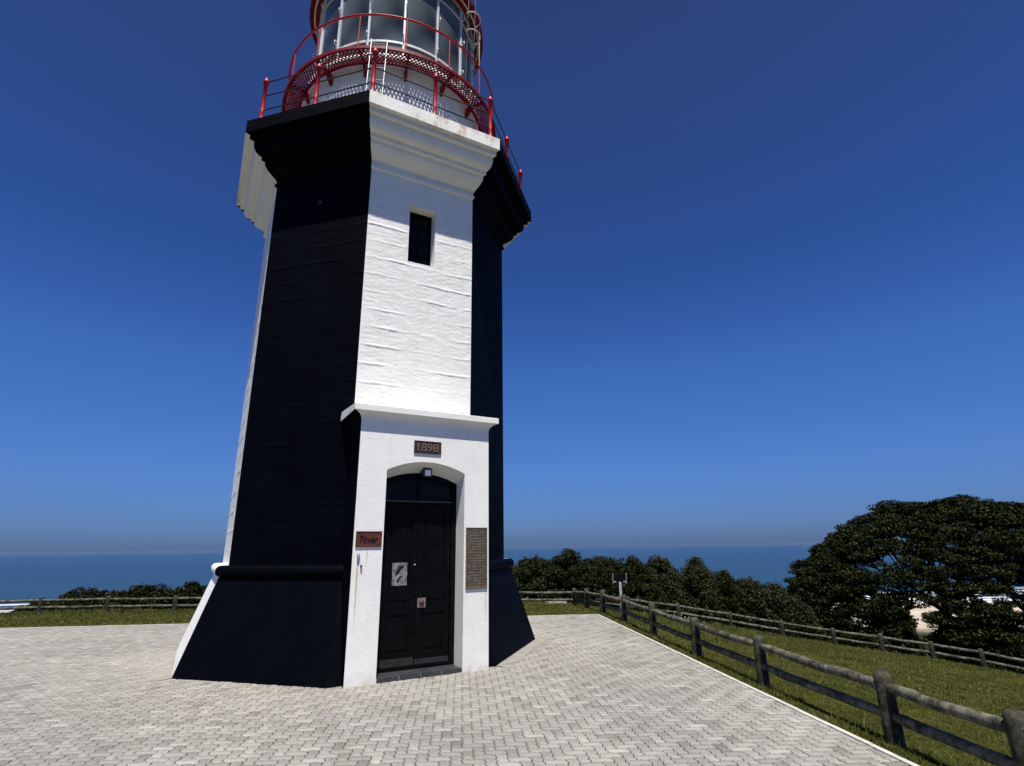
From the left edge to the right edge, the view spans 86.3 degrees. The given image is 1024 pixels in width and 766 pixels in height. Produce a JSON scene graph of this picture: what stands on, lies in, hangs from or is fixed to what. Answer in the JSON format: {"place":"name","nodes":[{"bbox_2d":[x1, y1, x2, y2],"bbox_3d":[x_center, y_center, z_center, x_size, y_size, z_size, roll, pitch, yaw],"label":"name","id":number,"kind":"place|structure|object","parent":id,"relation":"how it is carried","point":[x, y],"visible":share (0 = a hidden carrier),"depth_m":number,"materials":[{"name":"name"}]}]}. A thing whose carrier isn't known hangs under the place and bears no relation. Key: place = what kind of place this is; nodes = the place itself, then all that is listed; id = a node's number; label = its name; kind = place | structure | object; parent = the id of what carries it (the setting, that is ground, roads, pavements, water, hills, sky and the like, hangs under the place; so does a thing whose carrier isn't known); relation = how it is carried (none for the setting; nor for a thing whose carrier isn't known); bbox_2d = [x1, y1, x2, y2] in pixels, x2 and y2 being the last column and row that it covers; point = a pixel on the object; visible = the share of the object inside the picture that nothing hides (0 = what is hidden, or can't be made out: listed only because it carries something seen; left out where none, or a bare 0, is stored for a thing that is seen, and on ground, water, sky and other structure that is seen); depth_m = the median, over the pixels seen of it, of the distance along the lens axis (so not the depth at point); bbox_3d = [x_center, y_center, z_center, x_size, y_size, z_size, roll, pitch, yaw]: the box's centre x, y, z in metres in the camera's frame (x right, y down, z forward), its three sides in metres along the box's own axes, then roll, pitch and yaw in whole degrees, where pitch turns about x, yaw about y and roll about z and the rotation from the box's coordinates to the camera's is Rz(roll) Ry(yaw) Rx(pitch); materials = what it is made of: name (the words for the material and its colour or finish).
{"place":"outdoors","nodes":[
{"label":"outdoors","id":0,"kind":"place"},
{"bbox_2d":[0,615,909,765],"bbox_3d":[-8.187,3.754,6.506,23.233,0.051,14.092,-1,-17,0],"label":"paving","id":1,"kind":"structure","parent":0,"point":[79,686],"depth_m":5.50,"materials":[{"name":"grey stone"}]},
{"bbox_2d":[152,636,546,681],"bbox_3d":[-2.589,4.633,9.775,6.474,0.006,5.810,-1,-17,0],"label":"mortar band","id":2,"kind":"object","parent":1,"relation":"on","point":[164,667],"visible":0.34,"depth_m":8.21,"materials":[{"name":"grey concrete"}]},
{"bbox_2d":[171,0,534,688],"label":"lighthouse","id":3,"kind":"object","parent":1,"relation":"on","point":[381,204],"visible":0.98,"depth_m":8.79,"materials":[{"name":"white paint"}]},
{"bbox_2d":[355,531,381,546],"bbox_3d":[-1.872,2.043,7.145,0.341,0.198,0.017,8,-19,-28],"label":"tower sign","id":4,"kind":"object","parent":3,"relation":"attached to","point":[368,538],"visible":1,"depth_m":7.14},
{"bbox_2d":[376,504,417,668],"bbox_3d":[-1.567,2.747,7.506,0.506,2.095,0.055,8,-19,-28],"label":"door","id":5,"kind":"structure","parent":3,"relation":"in","point":[397,603],"depth_m":7.46,"materials":[{"name":"black paint"}]},
{"bbox_2d":[392,563,407,585],"bbox_3d":[-1.551,2.637,7.532,0.218,0.306,0.004,9,-19,-29],"label":"poster","id":6,"kind":"object","parent":5,"relation":"attached to","point":[399,573],"visible":1,"depth_m":7.53,"materials":[{"name":"white paper"}]},
{"bbox_2d":[408,205,435,266],"bbox_3d":[-1.620,-2.527,9.588,0.475,1.095,0.240,8,-19,-28],"label":"window","id":7,"kind":"structure","parent":3,"relation":"in","point":[421,245],"depth_m":9.71,"materials":[{"name":"black glass"}]},
{"bbox_2d":[420,468,431,477],"bbox_3d":[-1.258,1.321,7.978,0.130,0.120,0.180,8,-19,-28],"label":"door lamp","id":8,"kind":"object","parent":3,"relation":"attached to","point":[425,473],"visible":0.97,"depth_m":7.91,"materials":[{"name":"black metal"}]},
{"bbox_2d":[414,440,441,454],"bbox_3d":[-1.212,0.930,7.871,0.412,0.179,0.020,8,-19,-28],"label":"year sign","id":9,"kind":"object","parent":3,"relation":"attached to","point":[426,447],"visible":1,"depth_m":7.86,"materials":[{"name":"metal"}]},
{"bbox_2d":[413,505,450,664],"bbox_3d":[-1.118,2.808,7.730,0.503,2.095,0.084,8,-19,-28],"label":"door","id":10,"kind":"structure","parent":3,"relation":"in","point":[431,615],"depth_m":7.72,"materials":[{"name":"black paint"}]},
{"bbox_2d":[465,528,486,589],"bbox_3d":[-0.507,2.499,7.803,0.338,0.838,0.016,8,-19,-28],"label":"bronze plaque","id":11,"kind":"object","parent":3,"relation":"attached to","point":[476,561],"visible":1,"depth_m":7.79,"materials":[{"name":"brown metal"}]},
{"bbox_2d":[0,543,1023,612],"bbox_3d":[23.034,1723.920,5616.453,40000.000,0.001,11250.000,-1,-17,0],"label":"sea","id":12,"kind":"structure","parent":0,"point":[23,577],"depth_m":1254.79,"materials":[{"name":"liquid"}]},
{"bbox_2d":[0,601,1023,765],"bbox_3d":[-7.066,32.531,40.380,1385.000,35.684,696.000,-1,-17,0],"label":"lawn","id":13,"kind":"structure","parent":0,"point":[923,629],"depth_m":8.48,"materials":[{"name":"green plant"}]},
{"bbox_2d":[11,598,53,612],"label":"coastal shrub","id":14,"kind":"object","parent":13,"relation":"on","point":[31,604],"visible":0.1,"depth_m":21.54,"materials":[{"name":"green plant"}]},
{"bbox_2d":[28,586,136,611],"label":"coastal shrub","id":15,"kind":"object","parent":13,"relation":"on","point":[94,592],"visible":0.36,"depth_m":21.63,"materials":[{"name":"green plant"}]},
{"bbox_2d":[80,582,191,609],"bbox_3d":[-14.574,8.743,21.693,5.026,1.568,2.010,-1,-17,0],"label":"coastal shrub","id":16,"kind":"object","parent":13,"relation":"on","point":[146,591],"visible":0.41,"depth_m":21.39,"materials":[{"name":"green plant"}]},
{"bbox_2d":[152,581,207,609],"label":"coastal shrub","id":17,"kind":"object","parent":13,"relation":"on","point":[194,589],"visible":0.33,"depth_m":21.08,"materials":[{"name":"green plant"}]},
{"bbox_2d":[0,591,572,613],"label":"pole fence","id":18,"kind":"object","parent":13,"relation":"on","point":[174,605],"visible":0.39,"depth_m":18.00,"materials":[{"name":"wood"}]},
{"bbox_2d":[21,614,596,627],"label":"kerb","id":19,"kind":"structure","parent":13,"relation":"on","point":[170,624],"depth_m":12.41,"materials":[{"name":"concrete"}]},
{"bbox_2d":[512,570,545,598],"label":"coastal shrub","id":20,"kind":"object","parent":13,"relation":"on","point":[533,596],"visible":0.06,"depth_m":22.03,"materials":[{"name":"green plant"}]},
{"bbox_2d":[511,553,567,601],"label":"coastal shrub","id":21,"kind":"object","parent":13,"relation":"on","point":[534,570],"visible":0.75,"depth_m":22.46,"materials":[{"name":"green plant"}]},
{"bbox_2d":[545,601,566,603],"bbox_3d":[1.563,7.889,19.429,0.822,0.338,0.656,-1,-17,0],"label":"flat rock","id":22,"kind":"object","parent":13,"relation":"on","point":[555,602],"visible":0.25,"depth_m":19.23,"materials":[{"name":"grey stone"}]},
{"bbox_2d":[540,548,608,598],"bbox_3d":[2.472,8.160,23.083,2.874,2.309,3.057,10,-20,-33],"label":"coastal shrub","id":23,"kind":"object","parent":13,"relation":"on","point":[571,569],"visible":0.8,"depth_m":22.40,"materials":[{"name":"green plant"}]},
{"bbox_2d":[556,586,617,605],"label":"coastal shrub","id":24,"kind":"object","parent":13,"relation":"on","point":[581,596],"visible":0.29,"depth_m":21.45,"materials":[{"name":"green plant"}]},
{"bbox_2d":[582,556,634,607],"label":"coastal shrub","id":25,"kind":"object","parent":13,"relation":"on","point":[602,567],"visible":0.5,"depth_m":22.66,"materials":[{"name":"green plant"}]},
{"bbox_2d":[612,573,626,607],"bbox_3d":[2.698,5.305,13.536,0.352,1.109,0.082,-2,-17,4],"label":"floodlight on post","id":26,"kind":"object","parent":13,"relation":"on","point":[619,578],"visible":0.65,"depth_m":13.64,"materials":[{"name":"black metal"}]},
{"bbox_2d":[606,554,669,606],"bbox_3d":[5.199,8.384,22.789,2.695,2.380,2.870,9,-20,-31],"label":"coastal shrub","id":27,"kind":"object","parent":13,"relation":"on","point":[636,570],"visible":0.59,"depth_m":22.24,"materials":[{"name":"green plant"}]},
{"bbox_2d":[630,592,691,614],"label":"coastal shrub","id":28,"kind":"object","parent":13,"relation":"on","point":[664,598],"visible":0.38,"depth_m":21.22,"materials":[{"name":"green plant"}]},
{"bbox_2d":[646,554,691,615],"bbox_3d":[6.394,8.540,22.965,2.252,2.564,2.730,-1,-17,0],"label":"coastal shrub","id":29,"kind":"object","parent":13,"relation":"on","point":[662,569],"visible":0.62,"depth_m":22.50,"materials":[{"name":"green plant"}]},
{"bbox_2d":[676,556,724,622],"bbox_3d":[7.618,8.545,22.625,2.078,2.689,2.659,-1,-17,0],"label":"coastal shrub","id":30,"kind":"object","parent":13,"relation":"on","point":[698,584],"visible":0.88,"depth_m":22.01,"materials":[{"name":"green plant"}]},
{"bbox_2d":[703,569,750,625],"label":"coastal shrub","id":31,"kind":"object","parent":13,"relation":"on","point":[732,599],"visible":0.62,"depth_m":21.65,"materials":[{"name":"green plant"}]},
{"bbox_2d":[733,576,778,632],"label":"coastal shrub","id":32,"kind":"object","parent":13,"relation":"on","point":[756,594],"visible":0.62,"depth_m":21.41,"materials":[{"name":"green plant"}]},
{"bbox_2d":[597,614,918,765],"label":"kerb","id":33,"kind":"structure","parent":13,"relation":"on","point":[887,752],"depth_m":5.46,"materials":[{"name":"concrete"}]},
{"bbox_2d":[761,581,808,637],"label":"coastal shrub","id":34,"kind":"object","parent":13,"relation":"on","point":[783,604],"visible":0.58,"depth_m":21.20,"materials":[{"name":"green plant"}]},
{"bbox_2d":[572,588,1023,765],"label":"pole fence","id":35,"kind":"object","parent":13,"relation":"on","point":[1010,723],"visible":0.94,"depth_m":4.80,"materials":[{"name":"wood"}]},
{"bbox_2d":[583,594,1023,670],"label":"pole fence","id":36,"kind":"object","parent":13,"relation":"on","point":[882,645],"visible":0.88,"depth_m":17.60,"materials":[{"name":"wood"}]},
{"bbox_2d":[785,596,826,640],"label":"coastal shrub","id":37,"kind":"object","parent":13,"relation":"on","point":[807,617],"visible":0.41,"depth_m":20.88,"materials":[{"name":"green plant"}]},
{"bbox_2d":[785,575,838,637],"bbox_3d":[12.144,9.373,22.815,2.783,2.589,2.114,-8,-18,21],"label":"coastal shrub","id":38,"kind":"object","parent":13,"relation":"on","point":[798,588],"visible":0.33,"depth_m":22.64,"materials":[{"name":"green plant"}]},
{"bbox_2d":[830,628,894,650],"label":"coastal shrub","id":39,"kind":"object","parent":13,"relation":"on","point":[864,639],"visible":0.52,"depth_m":19.74,"materials":[{"name":"green plant"}]},
{"bbox_2d":[870,598,926,656],"bbox_3d":[14.203,8.990,20.059,1.647,2.073,1.792,-1,-17,0],"label":"coastal shrub","id":40,"kind":"object","parent":13,"relation":"on","point":[889,623],"visible":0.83,"depth_m":19.73,"materials":[{"name":"green plant"}]},
{"bbox_2d":[783,494,1023,671],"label":"milkwood tree","id":41,"kind":"object","parent":13,"relation":"on","point":[973,558],"visible":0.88,"depth_m":21.41,"materials":[{"name":"green plant"}]},
{"bbox_2d":[922,609,1013,670],"bbox_3d":[16.496,9.324,19.841,3.009,2.219,1.931,-1,-17,0],"label":"coastal shrub","id":42,"kind":"object","parent":13,"relation":"on","point":[935,638],"visible":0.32,"depth_m":19.50,"materials":[{"name":"green plant"}]},
{"bbox_2d":[1010,646,1023,674],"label":"coastal shrub","id":43,"kind":"object","parent":13,"relation":"on","point":[1018,654],"visible":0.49,"depth_m":18.79,"materials":[{"name":"green plant"}]},
{"bbox_2d":[0,0,1023,555],"label":"sky","id":44,"kind":"structure","parent":0,"point":[763,284],"materials":[{"name":"blue"}]}
]}

